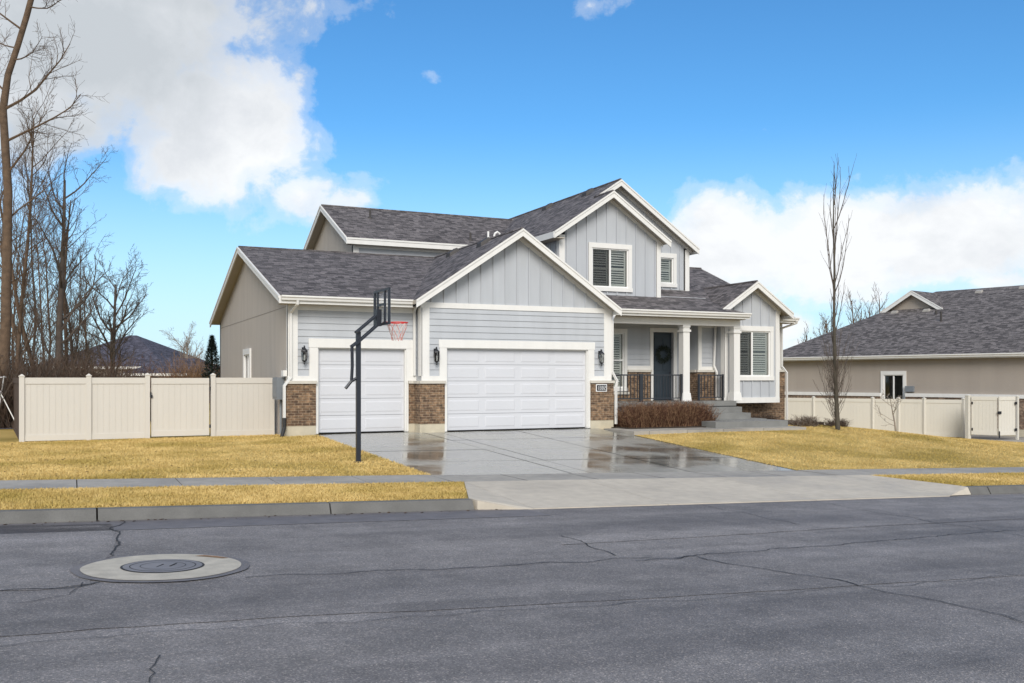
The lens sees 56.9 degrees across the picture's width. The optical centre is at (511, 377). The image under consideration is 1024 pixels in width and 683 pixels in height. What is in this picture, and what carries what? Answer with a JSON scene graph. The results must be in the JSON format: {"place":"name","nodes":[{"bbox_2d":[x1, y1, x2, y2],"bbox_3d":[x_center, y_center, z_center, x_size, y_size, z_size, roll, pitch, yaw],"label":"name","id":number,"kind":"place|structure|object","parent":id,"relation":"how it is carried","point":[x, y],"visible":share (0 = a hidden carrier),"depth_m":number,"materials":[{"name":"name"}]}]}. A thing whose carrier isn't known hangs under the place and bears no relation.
{"place":"outdoors","nodes":[
{"label":"outdoors","id":0,"kind":"place"},
{"bbox_2d":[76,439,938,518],"bbox_3d":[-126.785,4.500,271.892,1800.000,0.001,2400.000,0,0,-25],"label":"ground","id":1,"kind":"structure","parent":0,"point":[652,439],"depth_m":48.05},
{"bbox_2d":[0,493,1023,682],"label":"road","id":2,"kind":"structure","parent":0,"point":[854,634],"depth_m":7.62,"materials":[{"name":"grey asphalt"}]},
{"bbox_2d":[0,524,115,590],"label":"road patch","id":3,"kind":"object","parent":2,"relation":"on","point":[50,559],"visible":1,"depth_m":9.62,"materials":[{"name":"grey asphalt"}]},
{"bbox_2d":[70,553,249,581],"bbox_3d":[-3.331,1.797,9.008,1.608,0.056,1.606,0,0,-25],"label":"manhole","id":4,"kind":"object","parent":2,"relation":"on","point":[165,567],"visible":1,"depth_m":8.91,"materials":[{"name":"concrete"}]},
{"bbox_2d":[0,509,547,533],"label":"gutter strip","id":5,"kind":"object","parent":2,"relation":"on","point":[242,521],"visible":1,"depth_m":12.66,"materials":[{"name":"concrete"}]},
{"bbox_2d":[0,567,1023,635],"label":"road patch","id":6,"kind":"object","parent":2,"relation":"on","point":[41,627],"visible":1,"depth_m":7.68,"materials":[{"name":"grey asphalt"}]},
{"bbox_2d":[0,485,1023,523],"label":"kerb","id":7,"kind":"structure","parent":2,"relation":"on","point":[20,516],"depth_m":12.99,"materials":[{"name":"grey concrete"}]},
{"bbox_2d":[0,502,1023,681],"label":"road cracks","id":8,"kind":"object","parent":2,"relation":"on","point":[527,563],"visible":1,"depth_m":8.97,"materials":[{"name":"black asphalt"}]},
{"bbox_2d":[561,508,1023,544],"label":"road patch","id":9,"kind":"object","parent":2,"relation":"on","point":[634,531],"visible":1,"depth_m":13.45,"materials":[{"name":"grey asphalt"}]},
{"bbox_2d":[0,406,1023,509],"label":"lawn","id":10,"kind":"structure","parent":0,"point":[8,435],"depth_m":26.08,"materials":[{"name":"plant"}]},
{"bbox_2d":[0,376,13,418],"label":"swing frame","id":11,"kind":"object","parent":10,"relation":"on","point":[4,399],"visible":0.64,"depth_m":31.50,"materials":[{"name":"white metal"}]},
{"bbox_2d":[0,143,26,341],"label":"tree","id":12,"kind":"object","parent":10,"relation":"on","point":[1,224],"visible":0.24,"depth_m":42.47,"materials":[{"name":"brown plant"}]},
{"bbox_2d":[0,81,43,341],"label":"tree","id":13,"kind":"object","parent":10,"relation":"on","point":[1,262],"visible":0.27,"depth_m":38.92,"materials":[{"name":"brown plant"}]},
{"bbox_2d":[0,191,47,367],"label":"tree","id":14,"kind":"object","parent":10,"relation":"on","point":[24,215],"visible":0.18,"depth_m":44.29,"materials":[{"name":"brown plant"}]},
{"bbox_2d":[0,203,55,369],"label":"tree","id":15,"kind":"object","parent":10,"relation":"on","point":[17,280],"visible":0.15,"depth_m":47.65,"materials":[{"name":"brown plant"}]},
{"bbox_2d":[0,52,88,376],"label":"tree","id":16,"kind":"object","parent":10,"relation":"on","point":[21,319],"visible":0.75,"depth_m":35.42,"materials":[{"name":"brown plant"}]},
{"bbox_2d":[0,109,88,357],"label":"tree","id":17,"kind":"object","parent":10,"relation":"on","point":[35,341],"visible":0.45,"depth_m":41.20,"materials":[{"name":"brown plant"}]},
{"bbox_2d":[0,91,95,369],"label":"tree","id":18,"kind":"object","parent":10,"relation":"on","point":[16,293],"visible":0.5,"depth_m":36.31,"materials":[{"name":"brown plant"}]},
{"bbox_2d":[10,338,90,376],"bbox_3d":[-19.604,-0.019,37.164,6.575,3.604,5.643,0,0,-25],"label":"shrub","id":19,"kind":"object","parent":10,"relation":"on","point":[39,357],"visible":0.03,"depth_m":37.16,"materials":[{"name":"brown plant"}]},
{"bbox_2d":[0,347,106,427],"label":"shrub","id":20,"kind":"object","parent":10,"relation":"on","point":[5,421],"visible":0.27,"depth_m":32.44,"materials":[{"name":"brown plant"}]},
{"bbox_2d":[0,0,108,386],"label":"tree","id":21,"kind":"object","parent":10,"relation":"on","point":[6,302],"visible":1,"depth_m":32.90,"materials":[{"name":"brown plant"}]},
{"bbox_2d":[22,181,93,364],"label":"tree","id":22,"kind":"object","parent":10,"relation":"on","point":[50,330],"visible":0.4,"depth_m":44.32,"materials":[{"name":"brown plant"}]},
{"bbox_2d":[15,199,104,372],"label":"tree","id":23,"kind":"object","parent":10,"relation":"on","point":[39,275],"visible":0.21,"depth_m":50.91,"materials":[{"name":"brown plant"}]},
{"bbox_2d":[12,139,125,373],"bbox_3d":[-17.222,-3.730,36.545,4.392,11.160,3.546,0,0,-25],"label":"tree","id":24,"kind":"object","parent":10,"relation":"on","point":[60,318],"visible":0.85,"depth_m":36.48,"materials":[{"name":"brown plant"}]},
{"bbox_2d":[32,171,105,373],"bbox_3d":[-18.380,-3.437,38.927,3.117,10.550,2.842,0,0,-25],"label":"tree","id":25,"kind":"object","parent":10,"relation":"on","point":[65,311],"visible":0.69,"depth_m":39.06,"materials":[{"name":"brown plant"}]},
{"bbox_2d":[0,347,139,419],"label":"shrub","id":26,"kind":"object","parent":10,"relation":"on","point":[80,368],"visible":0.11,"depth_m":33.67,"materials":[{"name":"brown plant"}]},
{"bbox_2d":[46,244,96,373],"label":"tree","id":27,"kind":"object","parent":10,"relation":"on","point":[71,341],"visible":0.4,"depth_m":40.38,"materials":[{"name":"brown plant"}]},
{"bbox_2d":[48,232,99,363],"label":"tree","id":28,"kind":"object","parent":10,"relation":"on","point":[79,282],"visible":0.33,"depth_m":47.40,"materials":[{"name":"brown plant"}]},
{"bbox_2d":[67,261,109,372],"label":"tree","id":29,"kind":"object","parent":10,"relation":"on","point":[89,333],"visible":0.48,"depth_m":43.84,"materials":[{"name":"brown plant"}]},
{"bbox_2d":[73,301,109,367],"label":"tree","id":30,"kind":"object","parent":10,"relation":"on","point":[92,338],"visible":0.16,"depth_m":52.03,"materials":[{"name":"brown plant"}]},
{"bbox_2d":[27,347,160,406],"bbox_3d":[-15.668,0.315,35.235,5.433,2.934,4.541,0,0,-25],"label":"shrub","id":31,"kind":"object","parent":10,"relation":"on","point":[109,369],"visible":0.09,"depth_m":35.34,"materials":[{"name":"brown plant"}]},
{"bbox_2d":[42,243,153,375],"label":"tree","id":32,"kind":"object","parent":10,"relation":"on","point":[112,344],"visible":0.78,"depth_m":45.94,"materials":[{"name":"brown plant"}]},
{"bbox_2d":[76,353,183,420],"bbox_3d":[-15.475,0.363,37.927,4.827,2.826,4.818,0,0,41],"label":"shrub","id":33,"kind":"object","parent":10,"relation":"on","point":[162,375],"visible":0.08,"depth_m":38.17,"materials":[{"name":"brown plant"}]},
{"bbox_2d":[51,335,215,376],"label":"house","id":34,"kind":"structure","parent":10,"relation":"on","point":[147,347],"depth_m":78.16,"materials":[{"name":"paint"}]},
{"bbox_2d":[11,373,274,441],"bbox_3d":[-14.765,0.873,29.836,14.587,2.035,5.840,0,0,34],"label":"fence","id":35,"kind":"object","parent":10,"relation":"on","point":[88,408],"visible":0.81,"depth_m":26.68,"materials":[{"name":"plastic"}]},
{"bbox_2d":[123,358,213,381],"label":"bush","id":36,"kind":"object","parent":10,"relation":"on","point":[170,360],"depth_m":72.19,"materials":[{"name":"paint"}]},
{"bbox_2d":[147,351,219,403],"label":"shrub","id":37,"kind":"object","parent":10,"relation":"on","point":[198,371],"visible":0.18,"depth_m":61.38,"materials":[{"name":"brown plant"}]},
{"bbox_2d":[162,323,218,365],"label":"tree","id":38,"kind":"object","parent":10,"relation":"on","point":[186,345],"visible":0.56,"depth_m":81.87,"materials":[{"name":"brown plant"}]},
{"bbox_2d":[198,334,219,405],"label":"conifer","id":39,"kind":"object","parent":10,"relation":"on","point":[212,350],"visible":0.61,"depth_m":49.82,"materials":[{"name":"green plant"}]},
{"bbox_2d":[344,287,407,462],"bbox_3d":[-2.892,-0.030,20.411,1.186,3.765,0.964,0,0,12],"label":"basketball hoop","id":40,"kind":"object","parent":10,"relation":"on","point":[376,318],"visible":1,"depth_m":20.17,"materials":[{"name":"metal"}]},
{"bbox_2d":[209,178,799,436],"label":"house","id":41,"kind":"structure","parent":10,"relation":"on","point":[576,310],"depth_m":30.56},
{"bbox_2d":[243,348,250,377],"bbox_3d":[-9.251,-0.255,33.091,0.140,1.530,1.460,0,0,-25],"label":"window","id":42,"kind":"structure","parent":41,"relation":"in","point":[246,352],"depth_m":33.10,"materials":[{"name":"white glass"}]},
{"bbox_2d":[318,348,405,433],"bbox_3d":[-4.446,0.366,27.955,2.710,2.492,0.190,0,0,-25],"label":"garage door","id":43,"kind":"structure","parent":41,"relation":"in","point":[383,370],"depth_m":28.01,"materials":[{"name":"white metal"}]},
{"bbox_2d":[447,348,586,430],"bbox_3d":[0.188,0.351,29.564,4.910,2.522,0.190,0,0,-25],"label":"garage door","id":44,"kind":"structure","parent":41,"relation":"in","point":[488,388],"depth_m":29.55,"materials":[{"name":"white metal"}]},
{"bbox_2d":[588,242,632,291],"bbox_3d":[3.413,-3.910,33.782,2.100,1.980,0.490,0,0,-25],"label":"window","id":45,"kind":"structure","parent":41,"relation":"in","point":[606,261],"depth_m":33.78,"materials":[{"name":"white glass"}]},
{"bbox_2d":[611,328,626,390],"bbox_3d":[3.307,-0.635,33.843,2.000,2.570,0.490,0,0,-25],"label":"window","id":46,"kind":"structure","parent":41,"relation":"in","point":[617,332],"depth_m":33.97,"materials":[{"name":"white glass"}]},
{"bbox_2d":[653,333,673,399],"bbox_3d":[5.521,-0.420,34.716,0.950,2.480,0.180,0,0,-25],"label":"front door","id":47,"kind":"structure","parent":41,"relation":"in","point":[659,339],"depth_m":34.76,"materials":[{"name":"wood"}]},
{"bbox_2d":[656,344,671,363],"bbox_3d":[5.562,-0.871,34.644,0.779,0.799,0.206,0,0,-25],"label":"wreath","id":48,"kind":"object","parent":41,"relation":"attached to","point":[660,349],"visible":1,"depth_m":34.63,"materials":[{"name":"plant"}]},
{"bbox_2d":[661,253,676,287],"bbox_3d":[5.777,-4.110,36.319,1.330,1.580,0.490,0,0,-25],"label":"window","id":49,"kind":"structure","parent":41,"relation":"in","point":[665,257],"depth_m":36.30,"materials":[{"name":"white glass"}]},
{"bbox_2d":[740,326,773,379],"bbox_3d":[8.825,-0.900,35.203,2.250,2.280,0.490,0,0,-25],"label":"window","id":50,"kind":"structure","parent":41,"relation":"in","point":[756,342],"depth_m":35.33,"materials":[{"name":"white glass"}]},
{"bbox_2d":[611,420,823,428],"bbox_3d":[7.081,1.755,33.203,9.000,0.310,3.200,0,0,-25],"label":"mulch bed","id":51,"kind":"object","parent":10,"relation":"on","point":[820,423],"visible":0.11,"depth_m":30.62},
{"bbox_2d":[614,400,673,427],"bbox_3d":[4.201,1.197,31.078,2.171,0.976,2.060,0,0,-25],"label":"hedge","id":52,"kind":"object","parent":51,"relation":"on","point":[633,416],"visible":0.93,"depth_m":30.78,"materials":[{"name":"brown plant"}]},
{"bbox_2d":[652,399,706,426],"bbox_3d":[5.374,1.197,31.771,2.060,0.976,2.062,0,0,-25],"label":"hedge","id":53,"kind":"object","parent":51,"relation":"on","point":[679,416],"visible":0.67,"depth_m":31.28,"materials":[{"name":"brown plant"}]},
{"bbox_2d":[675,400,724,425],"bbox_3d":[6.164,1.216,32.188,1.871,0.936,1.710,0,0,-25],"label":"hedge","id":54,"kind":"object","parent":51,"relation":"on","point":[708,412],"visible":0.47,"depth_m":31.84,"materials":[{"name":"brown plant"}]},
{"bbox_2d":[751,412,777,419],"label":"shrub","id":55,"kind":"object","parent":51,"relation":"on","point":[767,416],"visible":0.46,"depth_m":35.57,"materials":[{"name":"brown plant"}]},
{"bbox_2d":[702,418,787,427],"bbox_3d":[7.514,1.620,32.688,3.350,0.380,2.900,0,0,-25],"label":"landing","id":56,"kind":"object","parent":10,"relation":"on","point":[739,423],"visible":0.57,"depth_m":31.32,"materials":[{"name":"concrete"}]},
{"bbox_2d":[785,414,819,426],"bbox_3d":[10.248,1.497,32.996,1.354,0.477,1.074,0,0,-25],"label":"shrub","id":57,"kind":"object","parent":10,"relation":"on","point":[806,421],"visible":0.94,"depth_m":32.87,"materials":[{"name":"brown plant"}]},
{"bbox_2d":[798,321,810,342],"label":"tree","id":58,"kind":"object","parent":10,"relation":"on","point":[806,339],"visible":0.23,"depth_m":87.40,"materials":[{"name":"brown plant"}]},
{"bbox_2d":[813,312,828,337],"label":"tree","id":59,"kind":"object","parent":10,"relation":"on","point":[824,330],"visible":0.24,"depth_m":92.16,"materials":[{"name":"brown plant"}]},
{"bbox_2d":[819,313,841,332],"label":"tree","id":60,"kind":"object","parent":10,"relation":"on","point":[827,329],"visible":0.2,"depth_m":94.15,"materials":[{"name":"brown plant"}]},
{"bbox_2d":[821,418,851,426],"bbox_3d":[11.532,1.590,33.593,1.170,0.357,0.896,0,0,-25],"label":"shrub","id":61,"kind":"object","parent":10,"relation":"on","point":[843,422],"visible":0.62,"depth_m":33.54,"materials":[{"name":"brown plant"}]},
{"bbox_2d":[814,154,859,429],"bbox_3d":[10.963,-2.861,31.942,1.524,9.442,1.306,0,0,20],"label":"tree","id":62,"kind":"object","parent":10,"relation":"on","point":[835,379],"visible":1,"depth_m":31.97,"materials":[{"name":"brown plant"}]},
{"bbox_2d":[844,289,860,323],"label":"tree","id":63,"kind":"object","parent":10,"relation":"on","point":[851,303],"visible":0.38,"depth_m":94.88,"materials":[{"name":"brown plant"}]},
{"bbox_2d":[848,290,867,323],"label":"tree","id":64,"kind":"object","parent":10,"relation":"on","point":[856,311],"visible":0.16,"depth_m":100.17,"materials":[{"name":"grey plant"}]},
{"bbox_2d":[857,294,882,319],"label":"tree","id":65,"kind":"object","parent":10,"relation":"on","point":[873,303],"visible":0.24,"depth_m":98.43,"materials":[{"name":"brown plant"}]},
{"bbox_2d":[868,286,888,314],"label":"tree","id":66,"kind":"object","parent":10,"relation":"on","point":[883,304],"visible":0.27,"depth_m":97.97,"materials":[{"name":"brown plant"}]},
{"bbox_2d":[873,389,900,431],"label":"tree","id":67,"kind":"object","parent":10,"relation":"on","point":[894,425],"visible":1,"depth_m":41.53,"materials":[{"name":"brown plant"}]},
{"bbox_2d":[785,394,1018,439],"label":"fence","id":68,"kind":"object","parent":10,"relation":"on","point":[968,415],"visible":0.65,"depth_m":45.51,"materials":[{"name":"plastic"}]},
{"bbox_2d":[782,285,1023,436],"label":"house","id":69,"kind":"structure","parent":10,"relation":"on","point":[951,345],"depth_m":50.94,"materials":[{"name":"paint"}]},
{"bbox_2d":[881,371,905,398],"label":"window","id":70,"kind":"structure","parent":69,"relation":"in","point":[895,380],"depth_m":50.46,"materials":[{"name":"white glass"}]},
{"bbox_2d":[0,467,1023,489],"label":"sidewalk","id":71,"kind":"structure","parent":0,"point":[92,483],"depth_m":16.54,"materials":[{"name":"concrete"}]},
{"bbox_2d":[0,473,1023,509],"bbox_3d":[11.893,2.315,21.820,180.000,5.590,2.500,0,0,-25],"label":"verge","id":72,"kind":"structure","parent":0,"point":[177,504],"depth_m":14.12,"materials":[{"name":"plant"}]},
{"bbox_2d":[0,0,1023,363],"label":"sky","id":73,"kind":"structure","parent":0,"point":[230,124],"materials":[{"name":"blue"}]},
{"bbox_2d":[312,428,791,481],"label":"driveway","id":74,"kind":"structure","parent":0,"point":[403,448],"depth_m":23.52,"materials":[{"name":"concrete"}]},
{"bbox_2d":[431,470,829,481],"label":"sidewalk","id":75,"kind":"structure","parent":0,"point":[503,477],"depth_m":19.41,"materials":[{"name":"concrete"}]},
{"bbox_2d":[604,426,805,438],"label":"path","id":76,"kind":"structure","parent":0,"point":[634,432],"depth_m":29.85,"materials":[{"name":"concrete"}]},
{"bbox_2d":[464,475,970,509],"bbox_3d":[3.773,2.130,17.841,10.780,0.550,2.850,0,0,-25],"label":"driveway apron","id":77,"kind":"object","parent":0,"point":[534,494],"visible":0.75,"depth_m":17.49,"materials":[{"name":"concrete"}]},
{"bbox_2d":[971,435,1023,441],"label":"path","id":78,"kind":"structure","parent":0,"point":[1001,438],"depth_m":43.74,"materials":[{"name":"concrete"}]}
]}

